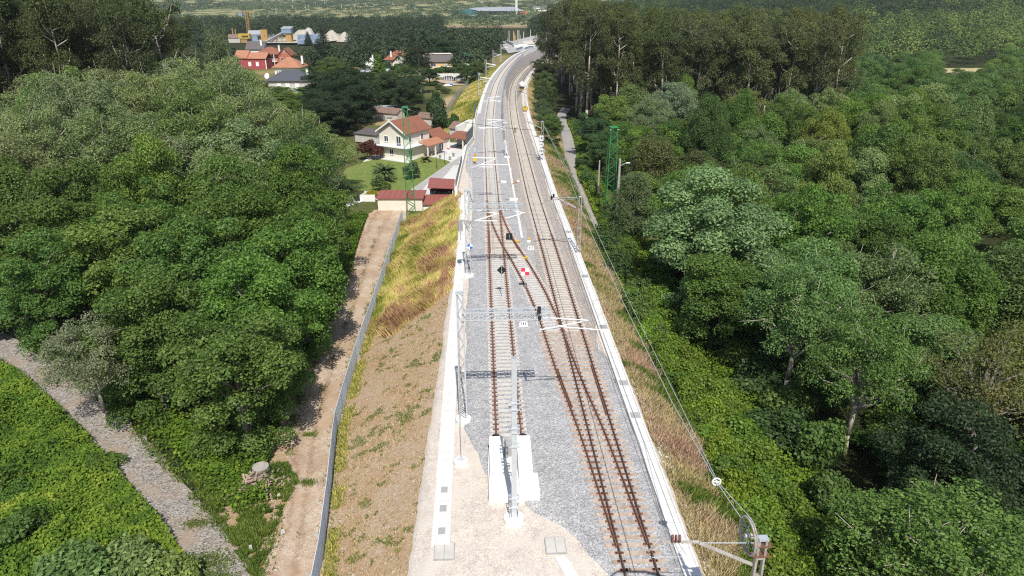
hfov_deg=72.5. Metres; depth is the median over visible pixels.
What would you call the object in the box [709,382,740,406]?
shrub
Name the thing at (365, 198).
garden wall
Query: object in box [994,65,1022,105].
oak tree
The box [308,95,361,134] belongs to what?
oak tree
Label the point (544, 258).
track
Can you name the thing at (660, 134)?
oak tree
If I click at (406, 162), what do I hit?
lattice pylon
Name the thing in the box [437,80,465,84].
farm track
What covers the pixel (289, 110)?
oak tree
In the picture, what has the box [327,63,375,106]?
oak tree
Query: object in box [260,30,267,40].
yellow tower
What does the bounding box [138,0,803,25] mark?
scrub
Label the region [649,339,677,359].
shrub
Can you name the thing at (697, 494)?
bank green grass
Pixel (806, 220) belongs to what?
oak tree
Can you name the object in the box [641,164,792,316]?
oak tree
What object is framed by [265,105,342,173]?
alder tree
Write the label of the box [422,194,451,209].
garage annex
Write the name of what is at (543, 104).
alder tree
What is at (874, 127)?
oak tree
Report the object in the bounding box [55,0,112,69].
eucalyptus tree
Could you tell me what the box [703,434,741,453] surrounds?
shrub
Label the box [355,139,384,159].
shrub
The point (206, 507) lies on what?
path edge weeds
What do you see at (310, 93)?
oak tree
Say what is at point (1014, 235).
oak tree
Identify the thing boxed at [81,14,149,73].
eucalyptus tree
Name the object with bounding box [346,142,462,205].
yard paving
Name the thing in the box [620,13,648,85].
eucalyptus tree
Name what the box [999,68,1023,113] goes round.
acacia tree
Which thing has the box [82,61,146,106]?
alder tree
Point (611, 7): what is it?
eucalyptus tree
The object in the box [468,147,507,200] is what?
catenary mast
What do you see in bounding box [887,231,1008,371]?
oak tree
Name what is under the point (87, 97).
alder tree
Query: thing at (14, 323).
shrub
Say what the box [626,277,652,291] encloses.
shrub
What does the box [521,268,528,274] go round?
checker board
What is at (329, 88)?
oak tree
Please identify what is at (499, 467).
buffer stop
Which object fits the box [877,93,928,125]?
oak tree
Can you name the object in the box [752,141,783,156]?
mimosa tree
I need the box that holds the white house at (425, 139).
[375,115,466,162]
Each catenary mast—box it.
[455,291,609,425]
[458,189,524,277]
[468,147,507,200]
[478,75,490,96]
[479,115,509,157]
[482,90,506,122]
[519,121,543,154]
[540,194,581,252]
[647,515,771,575]
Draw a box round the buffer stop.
[488,433,539,502]
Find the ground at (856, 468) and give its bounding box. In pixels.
[0,0,1023,575]
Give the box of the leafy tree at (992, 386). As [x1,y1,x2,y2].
[910,319,1023,443]
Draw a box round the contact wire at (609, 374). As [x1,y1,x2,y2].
[513,53,677,567]
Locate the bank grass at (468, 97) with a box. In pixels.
[443,65,499,133]
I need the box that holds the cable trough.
[431,192,467,545]
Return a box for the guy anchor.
[454,302,468,467]
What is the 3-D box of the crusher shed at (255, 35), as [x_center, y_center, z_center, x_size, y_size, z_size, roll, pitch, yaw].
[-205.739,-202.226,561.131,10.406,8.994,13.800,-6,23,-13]
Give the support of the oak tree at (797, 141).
on the ground at (856, 468)
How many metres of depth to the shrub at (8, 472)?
48.50 m
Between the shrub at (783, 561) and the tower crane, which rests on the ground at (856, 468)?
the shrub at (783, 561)
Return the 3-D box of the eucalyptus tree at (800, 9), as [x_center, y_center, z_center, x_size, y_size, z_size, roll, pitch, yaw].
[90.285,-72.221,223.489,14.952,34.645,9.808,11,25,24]
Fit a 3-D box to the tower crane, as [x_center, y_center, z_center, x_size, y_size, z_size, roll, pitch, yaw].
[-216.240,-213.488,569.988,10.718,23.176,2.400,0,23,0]
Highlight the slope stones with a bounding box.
[323,302,445,575]
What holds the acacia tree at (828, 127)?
on the ground at (856, 468)
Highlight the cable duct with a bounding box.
[504,140,522,237]
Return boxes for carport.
[427,178,454,193]
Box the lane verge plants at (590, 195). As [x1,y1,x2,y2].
[567,120,654,258]
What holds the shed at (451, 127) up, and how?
on the ground at (856, 468)
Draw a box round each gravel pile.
[293,30,304,40]
[304,27,314,33]
[324,30,339,41]
[338,32,347,41]
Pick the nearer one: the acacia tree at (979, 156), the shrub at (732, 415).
the shrub at (732, 415)
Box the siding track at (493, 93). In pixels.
[483,50,531,446]
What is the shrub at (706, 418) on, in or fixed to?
on the ground at (856, 468)
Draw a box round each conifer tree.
[304,32,312,45]
[310,39,326,65]
[314,29,334,60]
[369,54,387,76]
[372,45,384,62]
[401,32,416,63]
[411,29,434,64]
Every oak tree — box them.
[0,103,69,172]
[0,154,46,291]
[0,195,104,320]
[0,225,102,356]
[7,156,114,269]
[49,201,203,338]
[60,64,103,173]
[65,265,209,428]
[83,176,195,254]
[96,132,198,285]
[113,213,253,355]
[156,310,307,460]
[176,186,279,313]
[183,152,278,237]
[187,116,283,183]
[191,250,328,407]
[220,216,349,361]
[249,191,350,307]
[262,139,358,285]
[265,86,279,90]
[271,106,300,121]
[273,93,294,101]
[292,86,314,93]
[300,70,332,98]
[300,88,324,103]
[302,98,348,131]
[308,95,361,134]
[313,56,356,74]
[315,74,367,121]
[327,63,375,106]
[332,81,383,124]
[349,44,375,65]
[372,70,410,104]
[385,78,423,115]
[387,41,411,55]
[399,65,408,73]
[400,69,425,101]
[420,67,439,85]
[427,35,462,65]
[452,63,477,82]
[468,60,488,78]
[532,57,558,87]
[532,70,557,99]
[532,79,558,106]
[534,84,558,113]
[537,114,563,145]
[571,109,612,154]
[586,129,621,173]
[593,94,633,147]
[611,124,683,177]
[614,170,670,235]
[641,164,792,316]
[645,163,719,272]
[654,117,694,178]
[655,123,679,176]
[668,159,738,240]
[674,251,776,354]
[681,115,693,138]
[686,144,729,167]
[689,94,730,134]
[692,131,738,146]
[721,140,786,177]
[722,137,772,166]
[733,162,801,262]
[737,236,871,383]
[741,125,781,149]
[757,182,858,290]
[767,143,834,193]
[769,87,807,146]
[779,235,856,278]
[781,137,832,162]
[785,103,822,145]
[793,190,863,252]
[795,139,857,211]
[803,87,849,122]
[823,146,896,207]
[834,63,866,105]
[835,210,912,288]
[837,76,870,96]
[840,84,888,107]
[843,119,916,188]
[844,122,921,198]
[852,99,895,137]
[852,194,925,214]
[856,57,884,81]
[856,76,890,96]
[856,91,891,105]
[857,182,945,253]
[860,83,883,96]
[862,60,888,84]
[865,311,991,415]
[869,389,1023,537]
[873,59,889,84]
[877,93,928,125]
[883,137,960,202]
[883,220,983,321]
[887,50,908,89]
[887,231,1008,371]
[888,64,928,87]
[889,71,903,89]
[889,99,927,127]
[890,110,971,158]
[894,85,922,99]
[898,87,951,128]
[900,56,931,62]
[913,179,997,248]
[914,73,956,94]
[918,82,957,126]
[937,57,946,75]
[941,115,976,139]
[951,68,964,71]
[953,129,988,193]
[956,77,1006,113]
[967,131,989,148]
[976,72,1013,107]
[977,137,1023,225]
[982,124,1019,146]
[989,114,1023,158]
[990,217,1023,324]
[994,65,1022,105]
[995,44,1020,60]
[997,83,1023,115]
[1004,214,1023,257]
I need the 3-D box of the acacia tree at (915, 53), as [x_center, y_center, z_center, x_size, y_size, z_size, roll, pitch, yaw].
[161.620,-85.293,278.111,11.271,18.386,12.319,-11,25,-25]
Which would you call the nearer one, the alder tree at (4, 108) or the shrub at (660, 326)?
the shrub at (660, 326)
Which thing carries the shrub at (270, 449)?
on the ground at (856, 468)
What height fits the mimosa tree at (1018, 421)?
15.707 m
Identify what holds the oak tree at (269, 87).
on the ground at (856, 468)
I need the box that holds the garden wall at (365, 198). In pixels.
[350,194,374,201]
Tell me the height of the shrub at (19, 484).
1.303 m
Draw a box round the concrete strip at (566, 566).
[555,555,578,575]
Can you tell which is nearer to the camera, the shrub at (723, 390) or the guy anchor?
the guy anchor
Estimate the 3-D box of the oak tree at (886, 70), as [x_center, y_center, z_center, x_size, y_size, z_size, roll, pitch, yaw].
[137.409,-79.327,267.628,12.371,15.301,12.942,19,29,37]
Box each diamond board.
[466,243,473,274]
[497,266,505,295]
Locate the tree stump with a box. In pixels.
[252,461,271,475]
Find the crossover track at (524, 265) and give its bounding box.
[488,210,647,547]
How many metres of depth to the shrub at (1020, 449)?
52.53 m
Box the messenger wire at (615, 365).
[513,52,682,543]
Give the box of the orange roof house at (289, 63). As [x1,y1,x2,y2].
[271,55,308,73]
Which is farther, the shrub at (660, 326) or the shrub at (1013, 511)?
the shrub at (660, 326)
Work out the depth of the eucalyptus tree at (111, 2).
148.41 m
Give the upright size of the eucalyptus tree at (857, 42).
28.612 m
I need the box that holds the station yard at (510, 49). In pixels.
[502,35,539,52]
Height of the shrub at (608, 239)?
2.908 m
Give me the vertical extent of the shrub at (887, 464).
4.427 m
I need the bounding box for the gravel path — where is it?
[0,333,258,575]
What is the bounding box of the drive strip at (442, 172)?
[411,156,460,189]
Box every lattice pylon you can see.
[400,106,415,219]
[603,126,619,207]
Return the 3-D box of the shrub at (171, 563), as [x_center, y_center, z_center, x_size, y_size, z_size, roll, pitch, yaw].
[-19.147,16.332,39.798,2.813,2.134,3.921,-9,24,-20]
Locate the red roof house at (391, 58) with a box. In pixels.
[383,50,405,65]
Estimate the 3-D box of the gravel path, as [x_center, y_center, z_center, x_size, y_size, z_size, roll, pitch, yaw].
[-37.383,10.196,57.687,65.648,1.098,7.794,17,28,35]
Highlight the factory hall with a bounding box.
[459,7,527,14]
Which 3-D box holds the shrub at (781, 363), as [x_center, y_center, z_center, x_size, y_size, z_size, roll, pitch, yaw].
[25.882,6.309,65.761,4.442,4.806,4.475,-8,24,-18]
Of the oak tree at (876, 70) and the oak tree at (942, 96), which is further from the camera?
the oak tree at (876, 70)
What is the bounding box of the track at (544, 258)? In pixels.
[508,56,666,575]
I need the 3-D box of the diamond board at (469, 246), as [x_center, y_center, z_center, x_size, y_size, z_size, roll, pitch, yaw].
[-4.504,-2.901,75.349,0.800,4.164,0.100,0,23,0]
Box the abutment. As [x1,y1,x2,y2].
[512,44,528,46]
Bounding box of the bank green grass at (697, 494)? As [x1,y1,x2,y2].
[530,115,780,575]
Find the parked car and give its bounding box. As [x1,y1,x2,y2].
[430,187,454,193]
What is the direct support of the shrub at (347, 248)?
on the ground at (856, 468)
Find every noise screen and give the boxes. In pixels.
[455,156,461,186]
[466,122,473,144]
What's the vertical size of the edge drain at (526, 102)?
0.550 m
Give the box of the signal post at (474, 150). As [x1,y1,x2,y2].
[473,147,476,160]
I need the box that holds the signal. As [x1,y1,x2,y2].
[519,81,524,90]
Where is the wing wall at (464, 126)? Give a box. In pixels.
[455,119,472,139]
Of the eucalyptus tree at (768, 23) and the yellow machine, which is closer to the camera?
the eucalyptus tree at (768, 23)
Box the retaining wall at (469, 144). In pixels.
[455,109,476,195]
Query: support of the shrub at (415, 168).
on the garden lawn at (359, 177)
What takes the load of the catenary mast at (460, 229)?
on the track formation
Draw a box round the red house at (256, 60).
[235,50,272,68]
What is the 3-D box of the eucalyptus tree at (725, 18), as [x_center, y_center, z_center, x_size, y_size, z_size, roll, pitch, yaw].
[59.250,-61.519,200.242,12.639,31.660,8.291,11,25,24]
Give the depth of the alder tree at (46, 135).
93.53 m
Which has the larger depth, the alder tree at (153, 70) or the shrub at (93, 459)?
the alder tree at (153, 70)
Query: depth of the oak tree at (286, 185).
82.31 m
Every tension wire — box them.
[543,124,751,518]
[562,162,749,530]
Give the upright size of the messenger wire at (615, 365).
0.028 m
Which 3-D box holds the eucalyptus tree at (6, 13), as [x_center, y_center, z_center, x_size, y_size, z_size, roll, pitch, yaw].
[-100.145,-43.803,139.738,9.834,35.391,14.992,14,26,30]
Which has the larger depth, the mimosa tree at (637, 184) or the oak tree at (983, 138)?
the oak tree at (983, 138)
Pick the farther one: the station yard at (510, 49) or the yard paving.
the station yard at (510, 49)
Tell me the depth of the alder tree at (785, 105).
148.85 m
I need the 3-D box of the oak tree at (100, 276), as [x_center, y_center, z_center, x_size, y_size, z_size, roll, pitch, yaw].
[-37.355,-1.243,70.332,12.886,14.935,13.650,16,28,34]
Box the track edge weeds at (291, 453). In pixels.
[251,226,399,575]
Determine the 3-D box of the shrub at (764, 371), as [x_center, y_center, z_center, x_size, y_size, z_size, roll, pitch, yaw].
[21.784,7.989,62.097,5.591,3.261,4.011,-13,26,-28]
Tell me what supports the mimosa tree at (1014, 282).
on the ground at (856, 468)
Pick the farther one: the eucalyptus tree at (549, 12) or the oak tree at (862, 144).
the eucalyptus tree at (549, 12)
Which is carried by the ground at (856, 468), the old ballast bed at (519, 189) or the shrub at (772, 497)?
the shrub at (772, 497)
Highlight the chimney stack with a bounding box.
[515,0,517,14]
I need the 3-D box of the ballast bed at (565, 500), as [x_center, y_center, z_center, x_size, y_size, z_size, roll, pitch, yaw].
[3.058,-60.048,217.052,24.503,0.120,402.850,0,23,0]
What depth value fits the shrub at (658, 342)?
63.89 m
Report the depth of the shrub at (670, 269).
85.47 m
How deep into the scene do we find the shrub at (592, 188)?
117.20 m
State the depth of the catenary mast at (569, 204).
80.55 m
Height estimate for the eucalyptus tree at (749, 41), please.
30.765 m
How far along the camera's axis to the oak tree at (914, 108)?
147.13 m
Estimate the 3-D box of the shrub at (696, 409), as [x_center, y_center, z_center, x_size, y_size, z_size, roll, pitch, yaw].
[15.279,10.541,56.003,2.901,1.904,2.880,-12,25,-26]
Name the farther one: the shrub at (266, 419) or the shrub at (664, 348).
the shrub at (664, 348)
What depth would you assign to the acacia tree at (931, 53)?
282.26 m
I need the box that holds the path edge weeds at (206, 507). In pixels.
[0,343,267,574]
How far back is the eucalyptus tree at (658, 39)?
168.25 m
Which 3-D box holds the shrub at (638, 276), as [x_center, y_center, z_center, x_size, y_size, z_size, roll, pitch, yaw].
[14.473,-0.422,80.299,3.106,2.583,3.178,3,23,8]
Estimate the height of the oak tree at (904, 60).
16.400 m
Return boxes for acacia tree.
[272,86,293,91]
[280,99,305,112]
[598,120,657,151]
[666,73,697,103]
[678,150,732,175]
[679,91,735,158]
[795,106,851,141]
[836,91,900,137]
[882,57,928,83]
[887,84,911,95]
[892,65,929,90]
[907,49,935,67]
[910,55,944,76]
[923,51,943,70]
[926,49,947,65]
[929,168,1023,237]
[941,70,981,98]
[971,152,987,166]
[974,109,1020,140]
[979,55,1023,76]
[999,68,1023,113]
[1003,78,1023,91]
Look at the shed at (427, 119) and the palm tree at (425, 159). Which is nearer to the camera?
the palm tree at (425, 159)
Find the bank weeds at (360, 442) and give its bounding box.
[323,304,444,574]
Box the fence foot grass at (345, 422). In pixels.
[312,229,403,575]
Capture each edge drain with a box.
[477,50,524,113]
[524,70,534,113]
[526,114,701,575]
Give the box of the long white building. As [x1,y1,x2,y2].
[360,69,391,77]
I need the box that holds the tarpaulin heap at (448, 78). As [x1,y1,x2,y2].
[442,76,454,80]
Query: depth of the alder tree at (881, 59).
274.66 m
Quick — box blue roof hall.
[297,34,322,44]
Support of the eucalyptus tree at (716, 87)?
on the ground at (856, 468)
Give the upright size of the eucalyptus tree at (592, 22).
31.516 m
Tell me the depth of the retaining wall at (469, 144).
131.57 m
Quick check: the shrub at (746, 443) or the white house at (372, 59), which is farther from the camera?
the white house at (372, 59)
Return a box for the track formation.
[408,60,704,575]
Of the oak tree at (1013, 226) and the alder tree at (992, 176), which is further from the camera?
the alder tree at (992, 176)
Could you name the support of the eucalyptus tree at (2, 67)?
on the ground at (856, 468)
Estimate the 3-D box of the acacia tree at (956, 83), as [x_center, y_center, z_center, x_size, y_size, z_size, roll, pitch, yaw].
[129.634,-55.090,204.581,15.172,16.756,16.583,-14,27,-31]
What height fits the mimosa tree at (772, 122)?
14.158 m
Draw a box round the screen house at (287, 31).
[280,26,292,41]
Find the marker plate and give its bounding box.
[519,321,527,326]
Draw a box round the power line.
[406,109,612,130]
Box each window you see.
[396,136,400,146]
[439,143,443,151]
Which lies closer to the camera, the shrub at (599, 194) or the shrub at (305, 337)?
the shrub at (305, 337)
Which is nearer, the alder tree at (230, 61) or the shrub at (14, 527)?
the shrub at (14, 527)
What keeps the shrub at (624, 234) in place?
on the ground at (856, 468)
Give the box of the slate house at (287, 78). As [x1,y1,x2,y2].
[265,69,316,92]
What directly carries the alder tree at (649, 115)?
on the ground at (856, 468)
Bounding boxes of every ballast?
[501,50,552,138]
[504,53,552,109]
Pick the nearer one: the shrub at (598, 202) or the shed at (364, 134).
the shrub at (598, 202)
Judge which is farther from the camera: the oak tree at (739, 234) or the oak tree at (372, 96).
the oak tree at (372, 96)
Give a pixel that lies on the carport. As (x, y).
(441, 183)
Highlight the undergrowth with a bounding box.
[144,210,367,470]
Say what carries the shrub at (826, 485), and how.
on the ground at (856, 468)
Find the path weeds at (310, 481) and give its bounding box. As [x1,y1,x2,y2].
[168,431,323,575]
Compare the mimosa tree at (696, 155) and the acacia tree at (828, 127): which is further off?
the acacia tree at (828, 127)
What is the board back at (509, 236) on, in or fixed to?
on the track formation
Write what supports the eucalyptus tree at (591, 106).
on the ground at (856, 468)
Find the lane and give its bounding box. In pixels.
[557,107,598,227]
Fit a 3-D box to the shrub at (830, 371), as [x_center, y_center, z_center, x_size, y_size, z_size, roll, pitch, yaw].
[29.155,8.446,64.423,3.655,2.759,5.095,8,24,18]
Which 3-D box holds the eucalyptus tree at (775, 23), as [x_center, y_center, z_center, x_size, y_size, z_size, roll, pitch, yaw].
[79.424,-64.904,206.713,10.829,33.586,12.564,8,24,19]
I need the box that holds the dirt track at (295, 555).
[262,210,407,575]
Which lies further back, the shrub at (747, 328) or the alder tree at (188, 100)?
the alder tree at (188, 100)
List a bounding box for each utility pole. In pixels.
[597,160,599,198]
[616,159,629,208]
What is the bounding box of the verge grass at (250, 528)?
[187,459,298,575]
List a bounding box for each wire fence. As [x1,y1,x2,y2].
[304,208,402,575]
[445,79,470,113]
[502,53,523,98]
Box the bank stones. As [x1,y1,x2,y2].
[590,269,722,575]
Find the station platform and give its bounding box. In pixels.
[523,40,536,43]
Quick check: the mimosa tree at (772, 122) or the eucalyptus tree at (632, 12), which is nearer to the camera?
the mimosa tree at (772, 122)
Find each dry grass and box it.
[364,189,463,337]
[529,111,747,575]
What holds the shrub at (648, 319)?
on the ground at (856, 468)
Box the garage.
[376,190,426,210]
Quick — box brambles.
[0,361,198,575]
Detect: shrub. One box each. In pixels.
[0,304,59,337]
[0,392,13,417]
[0,463,28,490]
[0,476,32,504]
[0,503,57,547]
[0,542,8,558]
[22,498,65,530]
[29,537,117,575]
[82,451,127,472]
[97,531,166,575]
[149,548,202,575]
[233,434,274,462]
[252,408,277,425]
[298,334,315,350]
[344,241,352,250]
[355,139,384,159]
[363,190,378,195]
[370,178,391,190]
[384,61,391,67]
[394,63,400,72]
[402,161,420,177]
[425,90,439,112]
[428,97,448,126]
[440,87,451,92]
[440,119,451,127]
[444,66,451,71]
[447,113,459,121]
[575,156,591,164]
[576,141,588,147]
[579,164,590,170]
[579,171,596,181]
[586,179,597,188]
[588,180,607,192]
[590,221,613,238]
[594,192,605,197]
[595,199,610,206]
[596,210,618,220]
[596,231,621,250]
[599,204,614,213]
[601,249,632,271]
[604,244,624,255]
[605,255,636,265]
[606,218,623,227]
[615,226,635,234]
[615,268,636,279]
[618,230,630,237]
[619,236,639,246]
[619,241,638,257]
[621,285,651,295]
[621,286,655,309]
[624,294,653,320]
[625,272,647,286]
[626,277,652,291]
[634,322,668,344]
[636,311,663,322]
[638,315,662,325]
[644,322,669,342]
[645,283,671,299]
[645,330,666,349]
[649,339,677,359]
[650,320,671,331]
[651,331,679,349]
[651,335,671,350]
[652,296,681,314]
[652,350,680,371]
[655,307,678,319]
[658,344,676,369]
[660,251,687,272]
[662,370,697,386]
[663,309,687,326]
[663,320,692,341]
[674,358,707,377]
[675,334,697,357]
[675,344,708,366]
[675,374,705,405]
[675,378,707,400]
[676,364,714,379]
[684,396,725,422]
[686,396,707,409]
[689,407,728,428]
[690,405,710,421]
[693,316,739,350]
[694,422,720,441]
[700,375,723,399]
[701,437,740,463]
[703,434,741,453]
[705,379,742,404]
[705,425,730,440]
[707,452,751,480]
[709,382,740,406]
[716,334,756,368]
[717,398,761,419]
[718,467,764,505]
[724,412,756,433]
[726,415,764,443]
[730,356,784,395]
[733,310,767,335]
[733,438,779,470]
[734,491,783,516]
[734,512,781,531]
[736,431,777,458]
[737,522,800,558]
[742,404,808,451]
[749,464,787,487]
[752,471,799,492]
[756,381,821,420]
[756,540,809,575]
[761,516,803,549]
[764,490,794,519]
[766,335,810,374]
[769,484,818,518]
[776,516,818,555]
[788,507,848,558]
[789,417,848,469]
[796,549,816,573]
[807,365,849,386]
[808,468,878,523]
[809,371,850,413]
[809,548,855,575]
[810,566,845,575]
[849,427,880,461]
[852,523,920,575]
[861,401,925,436]
[872,432,919,479]
[925,381,946,401]
[932,420,965,437]
[942,435,968,448]
[990,502,1023,540]
[993,420,1023,446]
[995,440,1023,499]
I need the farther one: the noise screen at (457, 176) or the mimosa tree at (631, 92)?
the mimosa tree at (631, 92)
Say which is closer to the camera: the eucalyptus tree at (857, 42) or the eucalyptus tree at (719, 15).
the eucalyptus tree at (857, 42)
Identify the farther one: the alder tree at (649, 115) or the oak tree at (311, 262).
the alder tree at (649, 115)
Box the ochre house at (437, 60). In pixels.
[423,53,452,72]
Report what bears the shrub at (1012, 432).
on the ground at (856, 468)
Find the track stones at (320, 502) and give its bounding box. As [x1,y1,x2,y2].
[260,365,347,573]
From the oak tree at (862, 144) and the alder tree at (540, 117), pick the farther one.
the alder tree at (540, 117)
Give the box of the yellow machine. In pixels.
[238,33,250,42]
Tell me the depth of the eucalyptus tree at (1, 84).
146.50 m
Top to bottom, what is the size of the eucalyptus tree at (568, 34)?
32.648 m
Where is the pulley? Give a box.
[712,478,721,485]
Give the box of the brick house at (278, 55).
[259,45,295,65]
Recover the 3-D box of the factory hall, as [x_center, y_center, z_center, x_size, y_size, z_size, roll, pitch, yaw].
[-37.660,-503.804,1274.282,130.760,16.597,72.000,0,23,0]
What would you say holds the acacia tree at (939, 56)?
on the ground at (856, 468)
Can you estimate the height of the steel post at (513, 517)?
11.110 m
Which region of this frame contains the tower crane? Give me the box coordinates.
[238,11,251,32]
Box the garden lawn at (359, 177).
[341,156,449,191]
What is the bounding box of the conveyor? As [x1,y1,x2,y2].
[265,32,282,41]
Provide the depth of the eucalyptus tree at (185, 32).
171.09 m
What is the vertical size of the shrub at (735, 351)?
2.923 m
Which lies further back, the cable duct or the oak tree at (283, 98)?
the oak tree at (283, 98)
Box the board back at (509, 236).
[506,233,511,239]
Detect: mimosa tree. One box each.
[605,135,641,186]
[608,171,657,240]
[616,81,654,135]
[616,133,680,190]
[673,147,728,220]
[726,86,756,136]
[734,111,789,151]
[740,161,785,195]
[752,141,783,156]
[766,93,812,146]
[829,91,862,121]
[944,92,996,142]
[960,241,1023,357]
[960,322,1023,444]
[978,324,1023,424]
[982,131,1017,150]
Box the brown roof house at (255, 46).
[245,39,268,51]
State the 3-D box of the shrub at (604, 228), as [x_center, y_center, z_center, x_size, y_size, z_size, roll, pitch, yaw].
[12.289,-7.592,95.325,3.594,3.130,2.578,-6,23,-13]
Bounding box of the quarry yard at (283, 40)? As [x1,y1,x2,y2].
[228,33,340,42]
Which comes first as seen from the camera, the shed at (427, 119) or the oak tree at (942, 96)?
the oak tree at (942, 96)
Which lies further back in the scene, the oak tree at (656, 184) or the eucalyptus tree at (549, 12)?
the eucalyptus tree at (549, 12)
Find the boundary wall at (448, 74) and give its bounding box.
[439,73,481,76]
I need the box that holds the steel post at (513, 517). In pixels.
[504,356,523,527]
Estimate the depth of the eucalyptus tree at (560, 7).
278.55 m
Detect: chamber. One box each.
[433,542,454,560]
[544,537,566,554]
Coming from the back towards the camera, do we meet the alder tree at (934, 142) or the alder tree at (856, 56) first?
the alder tree at (856, 56)
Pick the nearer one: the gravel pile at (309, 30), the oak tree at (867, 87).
the oak tree at (867, 87)
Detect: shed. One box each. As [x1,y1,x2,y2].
[228,34,248,42]
[248,30,260,40]
[354,128,379,143]
[371,105,401,114]
[372,106,404,119]
[418,112,436,125]
[448,121,462,134]
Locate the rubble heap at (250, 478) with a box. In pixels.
[224,468,306,500]
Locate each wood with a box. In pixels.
[162,12,550,62]
[293,43,491,67]
[610,0,1023,58]
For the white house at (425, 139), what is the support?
on the ground at (856, 468)
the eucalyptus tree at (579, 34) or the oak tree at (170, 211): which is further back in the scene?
the eucalyptus tree at (579, 34)
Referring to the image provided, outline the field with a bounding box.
[944,68,980,72]
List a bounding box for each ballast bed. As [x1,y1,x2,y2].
[464,49,682,575]
[503,55,597,348]
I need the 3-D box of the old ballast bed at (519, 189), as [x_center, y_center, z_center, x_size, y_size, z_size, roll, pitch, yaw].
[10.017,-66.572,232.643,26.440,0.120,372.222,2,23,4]
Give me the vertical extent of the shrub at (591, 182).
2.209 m
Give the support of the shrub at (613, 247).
on the ground at (856, 468)
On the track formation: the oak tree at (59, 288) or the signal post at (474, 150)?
the signal post at (474, 150)
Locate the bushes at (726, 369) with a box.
[603,236,881,575]
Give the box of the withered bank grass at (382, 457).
[324,299,447,575]
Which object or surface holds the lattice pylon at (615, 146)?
on the ground at (856, 468)
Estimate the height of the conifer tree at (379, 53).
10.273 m
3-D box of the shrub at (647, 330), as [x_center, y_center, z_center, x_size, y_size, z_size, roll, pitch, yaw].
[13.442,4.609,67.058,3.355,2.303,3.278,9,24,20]
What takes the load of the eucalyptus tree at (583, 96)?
on the ground at (856, 468)
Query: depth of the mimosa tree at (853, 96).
159.81 m
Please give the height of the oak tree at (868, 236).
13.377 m
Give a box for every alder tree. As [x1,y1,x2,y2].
[0,69,74,188]
[0,102,22,121]
[0,103,89,191]
[0,130,62,202]
[10,66,104,155]
[23,67,121,190]
[31,309,150,426]
[47,98,163,188]
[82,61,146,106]
[92,74,161,131]
[101,110,175,159]
[108,67,184,145]
[111,131,225,206]
[131,61,187,89]
[145,75,229,142]
[150,55,223,185]
[152,99,255,171]
[178,137,270,203]
[193,60,275,124]
[200,21,241,82]
[201,51,276,108]
[216,84,293,145]
[249,109,347,172]
[262,122,349,199]
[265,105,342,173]
[276,91,297,100]
[321,132,362,170]
[367,73,385,91]
[532,99,552,115]
[536,108,556,124]
[622,93,676,133]
[651,77,698,122]
[676,102,700,127]
[702,159,777,230]
[721,88,768,121]
[734,245,869,385]
[762,93,807,137]
[790,137,856,175]
[796,303,933,455]
[819,474,1023,575]
[825,242,948,335]
[847,71,876,85]
[848,50,864,64]
[854,51,887,71]
[902,138,966,177]
[915,70,955,85]
[928,150,1006,195]
[948,92,979,120]
[976,65,1013,82]
[976,73,1017,116]
[989,200,1023,234]
[995,52,1023,63]
[1007,101,1023,122]
[1011,154,1023,188]
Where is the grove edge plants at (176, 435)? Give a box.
[38,332,281,514]
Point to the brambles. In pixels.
(80, 515)
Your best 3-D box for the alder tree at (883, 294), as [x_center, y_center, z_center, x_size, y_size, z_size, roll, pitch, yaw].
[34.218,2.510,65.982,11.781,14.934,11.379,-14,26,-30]
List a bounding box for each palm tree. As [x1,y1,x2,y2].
[371,163,397,182]
[419,156,431,162]
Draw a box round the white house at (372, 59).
[364,55,374,66]
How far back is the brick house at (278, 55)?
356.86 m
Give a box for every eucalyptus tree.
[0,0,37,92]
[0,0,42,105]
[0,14,6,109]
[0,29,15,107]
[0,43,17,100]
[1,0,29,85]
[1,0,83,69]
[6,10,80,84]
[16,0,87,81]
[45,2,96,78]
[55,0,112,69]
[59,0,108,71]
[80,0,130,72]
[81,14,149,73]
[84,0,161,67]
[94,6,165,78]
[103,0,157,69]
[121,0,188,72]
[134,9,184,67]
[147,7,183,71]
[153,9,198,66]
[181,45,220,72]
[400,41,433,94]
[529,15,560,65]
[533,4,559,63]
[535,14,560,62]
[550,13,566,85]
[552,0,567,82]
[555,0,578,96]
[558,1,611,118]
[558,11,572,92]
[558,16,602,118]
[559,3,586,80]
[565,1,592,102]
[565,17,580,100]
[570,0,600,113]
[572,17,588,106]
[574,2,601,112]
[577,0,629,104]
[577,17,622,95]
[596,2,642,98]
[596,9,642,93]
[597,0,624,103]
[605,25,648,95]
[617,0,646,71]
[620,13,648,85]
[622,16,659,90]
[632,21,667,104]
[634,18,688,136]
[638,4,674,96]
[640,16,670,102]
[648,9,693,118]
[660,4,685,86]
[661,29,694,82]
[667,30,702,88]
[674,17,735,101]
[675,7,712,26]
[675,17,700,68]
[685,21,726,95]
[694,17,724,84]
[696,19,730,96]
[709,14,739,99]
[710,18,755,102]
[712,11,727,93]
[714,20,780,135]
[719,13,759,122]
[722,6,737,88]
[723,3,758,119]
[727,2,772,89]
[735,38,762,97]
[738,21,774,87]
[743,27,786,128]
[751,22,779,123]
[754,6,781,89]
[758,29,786,112]
[764,9,805,96]
[765,8,781,23]
[766,10,803,97]
[772,16,819,94]
[777,17,800,95]
[779,15,824,96]
[780,4,823,92]
[784,4,814,81]
[798,19,847,104]
[800,26,842,103]
[812,3,858,104]
[814,0,856,93]
[816,5,857,82]
[820,30,867,100]
[823,11,869,101]

